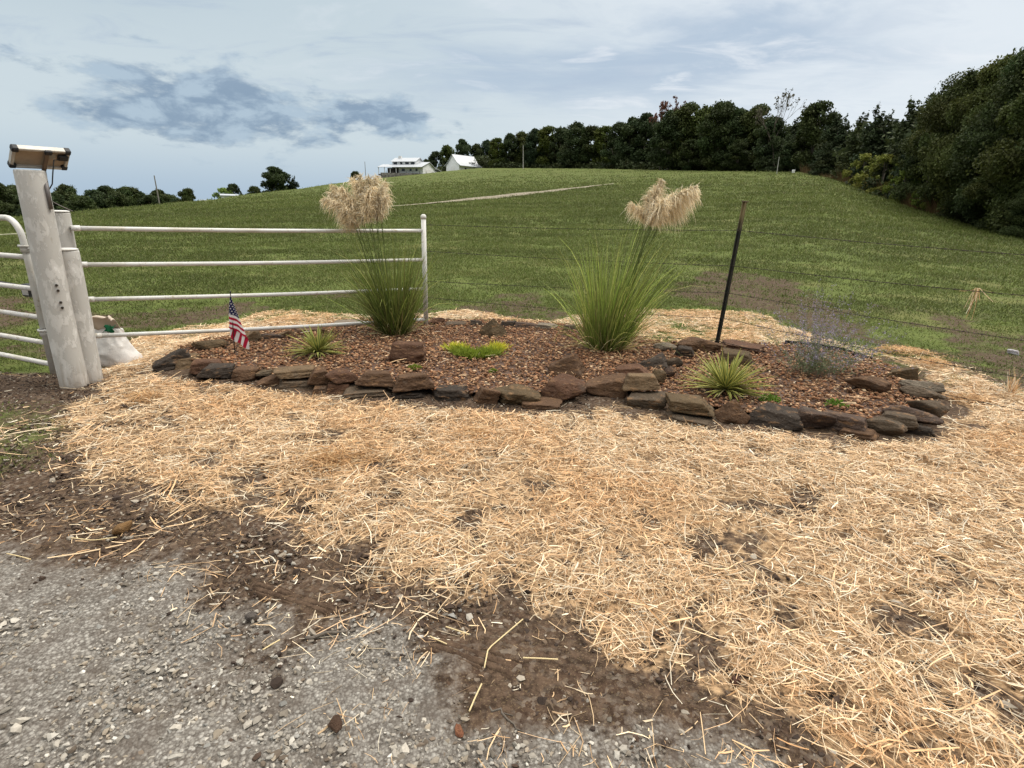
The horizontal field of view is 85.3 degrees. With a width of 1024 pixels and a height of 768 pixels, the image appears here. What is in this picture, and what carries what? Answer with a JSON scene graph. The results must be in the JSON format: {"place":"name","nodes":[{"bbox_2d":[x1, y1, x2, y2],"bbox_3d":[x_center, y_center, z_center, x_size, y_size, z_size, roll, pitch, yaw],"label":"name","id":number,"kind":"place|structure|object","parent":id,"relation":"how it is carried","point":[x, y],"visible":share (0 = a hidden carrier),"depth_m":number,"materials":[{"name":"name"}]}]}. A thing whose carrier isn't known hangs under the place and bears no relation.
{"place":"outdoors","nodes":[
{"label":"outdoors","id":0,"kind":"place"},
{"bbox_2d":[301,172,459,339],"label":"pampas grass","id":1,"kind":"object","parent":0,"point":[393,311],"depth_m":6.42,"materials":[{"name":"plant"}]},
{"bbox_2d":[0,168,1023,767],"bbox_3d":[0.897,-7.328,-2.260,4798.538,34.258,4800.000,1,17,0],"label":"ground","id":2,"kind":"structure","parent":0,"point":[434,694],"depth_m":2.31,"materials":[{"name":"plant"}]},
{"bbox_2d":[0,183,20,216],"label":"broadleaf tree","id":3,"kind":"object","parent":2,"relation":"on","point":[5,197],"visible":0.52,"depth_m":152.10,"materials":[{"name":"green plant"}]},
{"bbox_2d":[13,169,89,388],"bbox_3d":[-3.751,-0.747,4.559,0.215,1.887,0.215,1,17,0],"label":"gate post","id":4,"kind":"object","parent":2,"relation":"on","point":[41,228],"visible":0.92,"depth_m":4.46,"materials":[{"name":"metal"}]},
{"bbox_2d":[0,215,55,373],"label":"tube gate","id":5,"kind":"structure","parent":4,"relation":"attached to","point":[25,255],"depth_m":4.69,"materials":[{"name":"metal"}]},
{"bbox_2d":[7,144,71,210],"bbox_3d":[-3.639,-1.598,4.333,0.211,0.480,0.375,12,20,31],"label":"solar panel","id":6,"kind":"object","parent":4,"relation":"attached to","point":[38,157],"visible":0.93,"depth_m":4.29,"materials":[{"name":"glass"}]},
{"bbox_2d":[54,210,76,247],"bbox_3d":[-4.145,-0.817,5.269,0.195,1.586,0.194,1,17,0],"label":"gate post","id":7,"kind":"object","parent":2,"relation":"on","point":[65,232],"visible":0.29,"depth_m":5.05,"materials":[{"name":"metal"}]},
{"bbox_2d":[58,194,100,211],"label":"broadleaf tree","id":8,"kind":"object","parent":2,"relation":"on","point":[84,202],"visible":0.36,"depth_m":144.07,"materials":[{"name":"green plant"}]},
{"bbox_2d":[61,248,102,383],"bbox_3d":[-3.701,-0.502,4.774,0.180,1.294,0.179,1,17,0],"label":"gate post","id":9,"kind":"object","parent":2,"relation":"on","point":[78,293],"visible":0.63,"depth_m":4.70,"materials":[{"name":"white paint"}]},
{"bbox_2d":[92,315,142,368],"bbox_3d":[-4.143,-0.458,5.789,0.489,0.551,0.341,1,17,0],"label":"feed sack","id":10,"kind":"object","parent":2,"relation":"on","point":[115,350],"visible":0.69,"depth_m":5.70,"materials":[{"name":"plastic"}]},
{"bbox_2d":[152,348,190,371],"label":"border stone","id":11,"kind":"object","parent":2,"relation":"on","point":[168,362],"visible":0.77,"depth_m":5.29,"materials":[{"name":"stone"}]},
{"bbox_2d":[196,363,236,378],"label":"border stone","id":12,"kind":"object","parent":2,"relation":"on","point":[219,370],"visible":0.84,"depth_m":5.01,"materials":[{"name":"stone"}]},
{"bbox_2d":[230,365,260,381],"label":"border stone","id":13,"kind":"object","parent":2,"relation":"on","point":[244,373],"visible":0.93,"depth_m":5.00,"materials":[{"name":"stone"}]},
{"bbox_2d":[70,214,427,337],"bbox_3d":[-2.572,-1.120,6.235,3.578,1.562,0.073,-10,21,-33],"label":"pipe panel","id":14,"kind":"object","parent":2,"relation":"on","point":[422,230],"visible":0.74,"depth_m":5.92,"materials":[{"name":"white paint"}]},
{"bbox_2d":[260,166,291,191],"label":"broadleaf tree","id":15,"kind":"object","parent":2,"relation":"on","point":[277,178],"visible":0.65,"depth_m":176.32,"materials":[{"name":"green plant"}]},
{"bbox_2d":[247,581,344,616],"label":"tyre track soil","id":16,"kind":"structure","parent":2,"relation":"on","point":[261,589],"depth_m":2.23,"materials":[{"name":"soil"}]},
{"bbox_2d":[278,377,314,390],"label":"border stone","id":17,"kind":"object","parent":2,"relation":"on","point":[291,384],"visible":0.64,"depth_m":4.81,"materials":[{"name":"stone"}]},
{"bbox_2d":[273,365,315,378],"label":"border stone","id":18,"kind":"object","parent":17,"relation":"on","point":[296,372],"visible":0.78,"depth_m":4.83,"materials":[{"name":"stone"}]},
{"bbox_2d":[246,438,409,490],"bbox_3d":[-1.050,0.450,3.379,0.954,0.103,0.698,1,17,0],"label":"straw heap","id":19,"kind":"object","parent":2,"relation":"on","point":[329,458],"visible":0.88,"depth_m":3.40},
{"bbox_2d":[326,382,349,393],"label":"border stone","id":20,"kind":"object","parent":2,"relation":"on","point":[332,387],"visible":0.66,"depth_m":4.73,"materials":[{"name":"stone"}]},
{"bbox_2d":[325,368,358,383],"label":"border stone","id":21,"kind":"object","parent":20,"relation":"on","point":[339,375],"visible":0.98,"depth_m":4.74,"materials":[{"name":"stone"}]},
{"bbox_2d":[342,384,391,399],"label":"border stone","id":22,"kind":"object","parent":2,"relation":"on","point":[352,391],"visible":0.75,"depth_m":4.66,"materials":[{"name":"stone"}]},
{"bbox_2d":[355,370,394,387],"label":"border stone","id":23,"kind":"object","parent":22,"relation":"on","point":[377,378],"visible":0.99,"depth_m":4.69,"materials":[{"name":"stone"}]},
{"bbox_2d":[378,156,441,174],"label":"farmhouse","id":24,"kind":"object","parent":2,"relation":"on","point":[407,165],"visible":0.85,"depth_m":202.97,"materials":[{"name":"wood"}]},
{"bbox_2d":[0,508,837,767],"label":"driveway gravel","id":25,"kind":"structure","parent":2,"relation":"on","point":[16,727],"depth_m":1.76,"materials":[{"name":"gravel"}]},
{"bbox_2d":[431,384,472,400],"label":"border stone","id":26,"kind":"object","parent":2,"relation":"on","point":[451,392],"visible":0.85,"depth_m":4.61,"materials":[{"name":"stone"}]},
{"bbox_2d":[444,154,481,170],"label":"barn","id":27,"kind":"structure","parent":2,"relation":"on","point":[457,162],"depth_m":218.66,"materials":[{"name":"white"}]},
{"bbox_2d":[420,634,520,676],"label":"tyre track soil","id":28,"kind":"structure","parent":2,"relation":"on","point":[477,663],"depth_m":1.95,"materials":[{"name":"soil"}]},
{"bbox_2d":[473,387,500,403],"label":"border stone","id":29,"kind":"object","parent":2,"relation":"on","point":[484,395],"visible":0.95,"depth_m":4.54,"materials":[{"name":"stone"}]},
{"bbox_2d":[497,132,522,164],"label":"broadleaf tree","id":30,"kind":"object","parent":2,"relation":"on","point":[510,142],"visible":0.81,"depth_m":213.46,"materials":[{"name":"green plant"}]},
{"bbox_2d":[0,168,1023,475],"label":"pasture grass","id":31,"kind":"structure","parent":2,"relation":"on","point":[274,208],"depth_m":19.39,"materials":[{"name":"plant"}]},
{"bbox_2d":[0,306,1023,767],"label":"straw mulch","id":32,"kind":"object","parent":2,"relation":"on","point":[168,344],"visible":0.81,"depth_m":2.91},
{"bbox_2d":[0,372,1023,767],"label":"soil crumbs","id":33,"kind":"object","parent":2,"relation":"on","point":[276,682],"visible":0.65,"depth_m":2.64,"materials":[{"name":"soil"}]},
{"bbox_2d":[493,384,542,404],"bbox_3d":[0.045,0.088,4.639,0.451,0.156,0.300,2,17,3],"label":"border stone","id":34,"kind":"object","parent":2,"relation":"on","point":[513,394],"visible":0.87,"depth_m":4.54,"materials":[{"name":"stone"}]},
{"bbox_2d":[521,128,544,166],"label":"broadleaf tree","id":35,"kind":"object","parent":2,"relation":"on","point":[530,155],"visible":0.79,"depth_m":206.61,"materials":[{"name":"green plant"}]},
{"bbox_2d":[521,396,561,410],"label":"border stone","id":36,"kind":"object","parent":2,"relation":"on","point":[547,403],"visible":0.81,"depth_m":4.46,"materials":[{"name":"stone"}]},
{"bbox_2d":[534,125,558,165],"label":"broadleaf tree","id":37,"kind":"object","parent":2,"relation":"on","point":[547,137],"visible":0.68,"depth_m":203.72,"materials":[{"name":"green plant"}]},
{"bbox_2d":[541,373,586,401],"bbox_3d":[0.442,0.046,4.686,0.332,0.226,0.281,13,21,33],"label":"border stone","id":38,"kind":"object","parent":2,"relation":"on","point":[563,386],"visible":0.92,"depth_m":4.62,"materials":[{"name":"stone"}]},
{"bbox_2d":[557,121,586,165],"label":"broadleaf tree","id":39,"kind":"object","parent":2,"relation":"on","point":[573,131],"visible":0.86,"depth_m":189.40,"materials":[{"name":"green plant"}]},
{"bbox_2d":[577,125,601,166],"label":"broadleaf tree","id":40,"kind":"object","parent":2,"relation":"on","point":[585,143],"visible":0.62,"depth_m":186.24,"materials":[{"name":"green plant"}]},
{"bbox_2d":[590,125,614,165],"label":"broadleaf tree","id":41,"kind":"object","parent":2,"relation":"on","point":[601,136],"visible":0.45,"depth_m":183.50,"materials":[{"name":"green plant"}]},
{"bbox_2d":[586,373,627,398],"bbox_3d":[0.827,0.009,4.876,0.374,0.200,0.262,3,17,6],"label":"border stone","id":42,"kind":"object","parent":2,"relation":"on","point":[611,385],"visible":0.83,"depth_m":4.78,"materials":[{"name":"stone"}]},
{"bbox_2d":[600,122,631,168],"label":"broadleaf tree","id":43,"kind":"object","parent":2,"relation":"on","point":[614,157],"visible":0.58,"depth_m":172.59,"materials":[{"name":"green plant"}]},
{"bbox_2d":[614,116,648,164],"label":"broadleaf tree","id":44,"kind":"object","parent":2,"relation":"on","point":[627,129],"visible":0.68,"depth_m":168.75,"materials":[{"name":"green plant"}]},
{"bbox_2d":[630,112,662,168],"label":"broadleaf tree","id":45,"kind":"object","parent":2,"relation":"on","point":[646,129],"visible":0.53,"depth_m":165.57,"materials":[{"name":"green plant"}]},
{"bbox_2d":[626,391,666,409],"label":"border stone","id":46,"kind":"object","parent":2,"relation":"on","point":[656,400],"visible":0.91,"depth_m":4.52,"materials":[{"name":"stone"}]},
{"bbox_2d":[644,109,686,170],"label":"broadleaf tree","id":47,"kind":"object","parent":2,"relation":"on","point":[665,126],"visible":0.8,"depth_m":144.65,"materials":[{"name":"green plant"}]},
{"bbox_2d":[662,101,700,170],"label":"broadleaf tree","id":48,"kind":"object","parent":2,"relation":"on","point":[685,111],"visible":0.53,"depth_m":141.66,"materials":[{"name":"green plant"}]},
{"bbox_2d":[677,139,701,170],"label":"broadleaf tree","id":49,"kind":"object","parent":2,"relation":"on","point":[688,149],"visible":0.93,"depth_m":138.70,"materials":[{"name":"green plant"}]},
{"bbox_2d":[666,408,717,428],"bbox_3d":[1.379,0.268,4.298,0.424,0.070,0.317,8,18,22],"label":"border stone","id":50,"kind":"object","parent":2,"relation":"on","point":[702,421],"visible":0.6,"depth_m":4.22,"materials":[{"name":"stone"}]},
{"bbox_2d":[665,392,714,416],"bbox_3d":[1.389,0.156,4.353,0.399,0.118,0.280,8,18,20],"label":"border stone","id":51,"kind":"object","parent":50,"relation":"on","point":[697,405],"visible":1,"depth_m":4.26,"materials":[{"name":"stone"}]},
{"bbox_2d":[678,104,719,170],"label":"broadleaf tree","id":52,"kind":"object","parent":2,"relation":"on","point":[706,109],"visible":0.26,"depth_m":140.16,"materials":[{"name":"green plant"}]},
{"bbox_2d":[437,120,983,217],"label":"woodland","id":53,"kind":"object","parent":2,"relation":"on","point":[482,159],"visible":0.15,"depth_m":167.39,"materials":[{"name":"green plant"}]},
{"bbox_2d":[694,99,737,170],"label":"broadleaf tree","id":54,"kind":"object","parent":2,"relation":"on","point":[721,112],"visible":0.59,"depth_m":131.81,"materials":[{"name":"green plant"}]},
{"bbox_2d":[715,201,748,342],"bbox_3d":[2.432,-1.112,6.213,0.166,1.780,0.052,3,17,6],"label":"steel fence post","id":55,"kind":"object","parent":2,"relation":"on","point":[731,268],"visible":0.97,"depth_m":6.17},
{"bbox_2d":[427,224,1023,255],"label":"barbed wire","id":56,"kind":"object","parent":55,"relation":"attached to","point":[759,232],"visible":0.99,"depth_m":5.73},
{"bbox_2d":[713,400,750,424],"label":"border stone","id":57,"kind":"object","parent":2,"relation":"on","point":[732,412],"visible":0.84,"depth_m":4.23,"materials":[{"name":"stone"}]},
{"bbox_2d":[711,107,756,170],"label":"broadleaf tree","id":58,"kind":"object","parent":2,"relation":"on","point":[736,125],"visible":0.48,"depth_m":128.63,"materials":[{"name":"green plant"}]},
{"bbox_2d":[721,139,750,170],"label":"broadleaf tree","id":59,"kind":"object","parent":2,"relation":"on","point":[741,151],"visible":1,"depth_m":125.44,"materials":[{"name":"green plant"}]},
{"bbox_2d":[734,103,772,170],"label":"broadleaf tree","id":60,"kind":"object","parent":2,"relation":"on","point":[751,126],"visible":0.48,"depth_m":125.96,"materials":[{"name":"green plant"}]},
{"bbox_2d":[750,115,791,169],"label":"broadleaf tree","id":61,"kind":"object","parent":2,"relation":"on","point":[764,157],"visible":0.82,"depth_m":118.93,"materials":[{"name":"green plant"}]},
{"bbox_2d":[748,402,803,430],"bbox_3d":[2.019,0.250,4.274,0.424,0.147,0.317,11,20,30],"label":"border stone","id":62,"kind":"object","parent":2,"relation":"on","point":[774,415],"visible":0.93,"depth_m":4.19,"materials":[{"name":"stone"}]},
{"bbox_2d":[754,88,806,166],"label":"bare tree","id":63,"kind":"object","parent":2,"relation":"on","point":[781,102],"visible":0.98,"depth_m":116.95,"materials":[{"name":"brown plant"}]},
{"bbox_2d":[761,116,803,171],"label":"cedar tree","id":64,"kind":"object","parent":2,"relation":"on","point":[793,132],"visible":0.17,"depth_m":113.43,"materials":[{"name":"green plant"}]},
{"bbox_2d":[777,138,804,171],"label":"broadleaf tree","id":65,"kind":"object","parent":2,"relation":"on","point":[787,153],"visible":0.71,"depth_m":108.76,"materials":[{"name":"green plant"}]},
{"bbox_2d":[790,100,843,169],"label":"broadleaf tree","id":66,"kind":"object","parent":2,"relation":"on","point":[815,118],"visible":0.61,"depth_m":103.20,"materials":[{"name":"green plant"}]},
{"bbox_2d":[798,406,836,428],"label":"border stone","id":67,"kind":"object","parent":2,"relation":"on","point":[811,418],"visible":0.83,"depth_m":4.13,"materials":[{"name":"stone"}]},
{"bbox_2d":[807,143,836,176],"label":"broadleaf tree","id":68,"kind":"object","parent":2,"relation":"on","point":[827,165],"visible":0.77,"depth_m":93.55,"materials":[{"name":"green plant"}]},
{"bbox_2d":[808,108,852,174],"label":"cedar tree","id":69,"kind":"object","parent":2,"relation":"on","point":[831,134],"visible":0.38,"depth_m":94.26,"materials":[{"name":"green plant"}]},
{"bbox_2d":[823,410,867,432],"bbox_3d":[2.494,0.287,4.195,0.334,0.142,0.234,15,22,37],"label":"border stone","id":70,"kind":"object","parent":2,"relation":"on","point":[851,421],"visible":0.67,"depth_m":4.11,"materials":[{"name":"stone"}]},
{"bbox_2d":[829,110,869,178],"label":"cedar tree","id":71,"kind":"object","parent":2,"relation":"on","point":[852,141],"visible":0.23,"depth_m":84.13,"materials":[{"name":"green plant"}]},
{"bbox_2d":[837,428,879,442],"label":"border stone","id":72,"kind":"object","parent":2,"relation":"on","point":[869,434],"visible":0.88,"depth_m":4.02,"materials":[{"name":"stone"}]},
{"bbox_2d":[842,153,880,188],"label":"sumac bush","id":73,"kind":"object","parent":2,"relation":"on","point":[863,158],"visible":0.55,"depth_m":74.49,"materials":[{"name":"green plant"}]},
{"bbox_2d":[844,104,899,185],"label":"cedar tree","id":74,"kind":"object","parent":2,"relation":"on","point":[873,144],"visible":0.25,"depth_m":75.36,"materials":[{"name":"green plant"}]},
{"bbox_2d":[800,162,944,216],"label":"tall weeds","id":75,"kind":"object","parent":2,"relation":"on","point":[930,208],"visible":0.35,"depth_m":57.01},
{"bbox_2d":[853,154,897,193],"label":"sumac bush","id":76,"kind":"object","parent":2,"relation":"on","point":[884,158],"visible":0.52,"depth_m":66.81,"materials":[{"name":"green plant"}]},
{"bbox_2d":[867,416,907,435],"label":"border stone","id":77,"kind":"object","parent":2,"relation":"on","point":[884,425],"visible":0.88,"depth_m":4.05,"materials":[{"name":"stone"}]},
{"bbox_2d":[855,95,921,196],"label":"cedar tree","id":78,"kind":"object","parent":2,"relation":"on","point":[900,128],"visible":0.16,"depth_m":66.26,"materials":[{"name":"green plant"}]},
{"bbox_2d":[881,405,943,424],"bbox_3d":[3.051,0.235,4.236,0.398,0.131,0.224,14,21,35],"label":"border stone","id":79,"kind":"object","parent":2,"relation":"on","point":[923,417],"visible":0.74,"depth_m":4.15,"materials":[{"name":"stone"}]},
{"bbox_2d":[905,424,934,437],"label":"border stone","id":80,"kind":"object","parent":2,"relation":"on","point":[923,430],"visible":0.58,"depth_m":4.06,"materials":[{"name":"stone"}]},
{"bbox_2d":[881,411,918,429],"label":"border stone","id":81,"kind":"object","parent":80,"relation":"on","point":[909,421],"visible":0.61,"depth_m":4.08,"materials":[{"name":"stone"}]},
{"bbox_2d":[888,92,960,201],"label":"broadleaf tree","id":82,"kind":"object","parent":2,"relation":"on","point":[913,164],"visible":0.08,"depth_m":57.19,"materials":[{"name":"green plant"}]},
{"bbox_2d":[907,400,949,417],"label":"border stone","id":83,"kind":"object","parent":2,"relation":"on","point":[939,409],"visible":0.8,"depth_m":4.28,"materials":[{"name":"stone"}]},
{"bbox_2d":[903,66,988,210],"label":"broadleaf tree","id":84,"kind":"object","parent":2,"relation":"on","point":[965,83],"visible":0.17,"depth_m":48.31,"materials":[{"name":"green plant"}]},
{"bbox_2d":[916,52,1015,223],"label":"broadleaf tree","id":85,"kind":"object","parent":2,"relation":"on","point":[937,157],"visible":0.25,"depth_m":43.09,"materials":[{"name":"green plant"}]},
{"bbox_2d":[941,46,1023,225],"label":"broadleaf tree","id":86,"kind":"object","parent":2,"relation":"on","point":[981,130],"visible":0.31,"depth_m":37.94,"materials":[{"name":"green plant"}]},
{"bbox_2d":[961,168,1021,230],"bbox_3d":[32.032,-12.234,35.965,4.341,5.115,4.452,-1,17,-7],"label":"broadleaf tree","id":87,"kind":"object","parent":2,"relation":"on","point":[977,192],"visible":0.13,"depth_m":36.47,"materials":[{"name":"green plant"}]},
{"bbox_2d":[965,70,1023,237],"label":"broadleaf tree","id":88,"kind":"object","parent":2,"relation":"on","point":[1008,157],"visible":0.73,"depth_m":33.28,"materials":[{"name":"green plant"}]},
{"bbox_2d":[996,179,1023,239],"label":"broadleaf tree","id":89,"kind":"object","parent":2,"relation":"on","point":[1016,213],"visible":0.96,"depth_m":31.83,"materials":[{"name":"green plant"}]},
{"bbox_2d":[0,0,1023,200],"label":"sky","id":90,"kind":"structure","parent":0,"point":[203,96],"materials":[{"name":"grey"}]},
{"bbox_2d":[165,317,934,418],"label":"bark mulch","id":91,"kind":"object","parent":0,"point":[362,356],"depth_m":5.56,"materials":[{"name":"wood"}]},
{"bbox_2d":[229,291,248,353],"bbox_3d":[-2.797,-0.618,5.667,0.189,0.668,0.055,3,17,4],"label":"stick flag","id":92,"kind":"object","parent":91,"relation":"on","point":[237,334],"visible":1,"depth_m":5.68,"materials":[{"name":"multicoloured fabric"}]},
{"bbox_2d":[281,323,349,360],"bbox_3d":[-2.017,-0.478,5.683,0.674,0.314,0.739,15,22,38],"label":"yucca","id":93,"kind":"object","parent":91,"relation":"on","point":[318,343],"visible":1,"depth_m":5.68,"materials":[{"name":"plant"}]},
{"bbox_2d":[387,341,425,363],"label":"boulder","id":94,"kind":"object","parent":91,"relation":"on","point":[413,352],"visible":0.94,"depth_m":5.48,"materials":[{"name":"stone"}]},
{"bbox_2d":[392,372,434,391],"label":"border stone","id":95,"kind":"object","parent":91,"relation":"on","point":[410,382],"visible":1,"depth_m":4.64,"materials":[{"name":"stone"}]},
{"bbox_2d":[441,338,513,359],"bbox_3d":[-0.385,-0.382,5.891,0.810,0.118,0.669,1,17,0],"label":"golden juniper","id":96,"kind":"object","parent":91,"relation":"on","point":[458,349],"visible":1,"depth_m":5.82,"materials":[{"name":"plant"}]},
{"bbox_2d":[547,353,585,378],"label":"boulder","id":97,"kind":"object","parent":91,"relation":"on","point":[568,364],"visible":0.87,"depth_m":5.18,"materials":[{"name":"stone"}]},
{"bbox_2d":[521,178,710,358],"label":"pampas grass","id":98,"kind":"object","parent":91,"relation":"on","point":[611,327],"depth_m":5.91,"materials":[{"name":"plant"}]},
{"bbox_2d":[622,373,659,390],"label":"border stone","id":99,"kind":"object","parent":91,"relation":"on","point":[640,381],"visible":1,"depth_m":4.60,"materials":[{"name":"stone"}]},
{"bbox_2d":[677,337,723,352],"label":"border stone","id":100,"kind":"object","parent":91,"relation":"on","point":[697,343],"visible":0.82,"depth_m":6.20,"materials":[{"name":"stone"}]},
{"bbox_2d":[675,344,777,400],"bbox_3d":[1.862,-0.148,4.742,0.852,0.404,0.786,13,21,33],"label":"yucca","id":101,"kind":"object","parent":91,"relation":"on","point":[723,378],"visible":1,"depth_m":4.71,"materials":[{"name":"plant"}]},
{"bbox_2d":[720,347,752,366],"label":"border stone","id":102,"kind":"object","parent":91,"relation":"on","point":[733,353],"visible":0.62,"depth_m":5.65,"materials":[{"name":"stone"}]},
{"bbox_2d":[720,339,764,353],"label":"border stone","id":103,"kind":"object","parent":91,"relation":"on","point":[753,346],"visible":0.69,"depth_m":6.31,"materials":[{"name":"stone"}]},
{"bbox_2d":[745,278,913,375],"bbox_3d":[2.935,-0.508,5.281,1.420,0.901,1.385,9,19,25],"label":"russian sage","id":104,"kind":"object","parent":91,"relation":"on","point":[815,350],"visible":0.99,"depth_m":5.27,"materials":[{"name":"plant"}]},
{"bbox_2d":[844,376,891,393],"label":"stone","id":105,"kind":"object","parent":91,"relation":"on","point":[877,384],"visible":0.88,"depth_m":4.86,"materials":[{"name":"stone"}]},
{"bbox_2d":[899,386,946,399],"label":"border stone","id":106,"kind":"object","parent":91,"relation":"on","point":[913,391],"visible":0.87,"depth_m":4.74,"materials":[{"name":"stone"}]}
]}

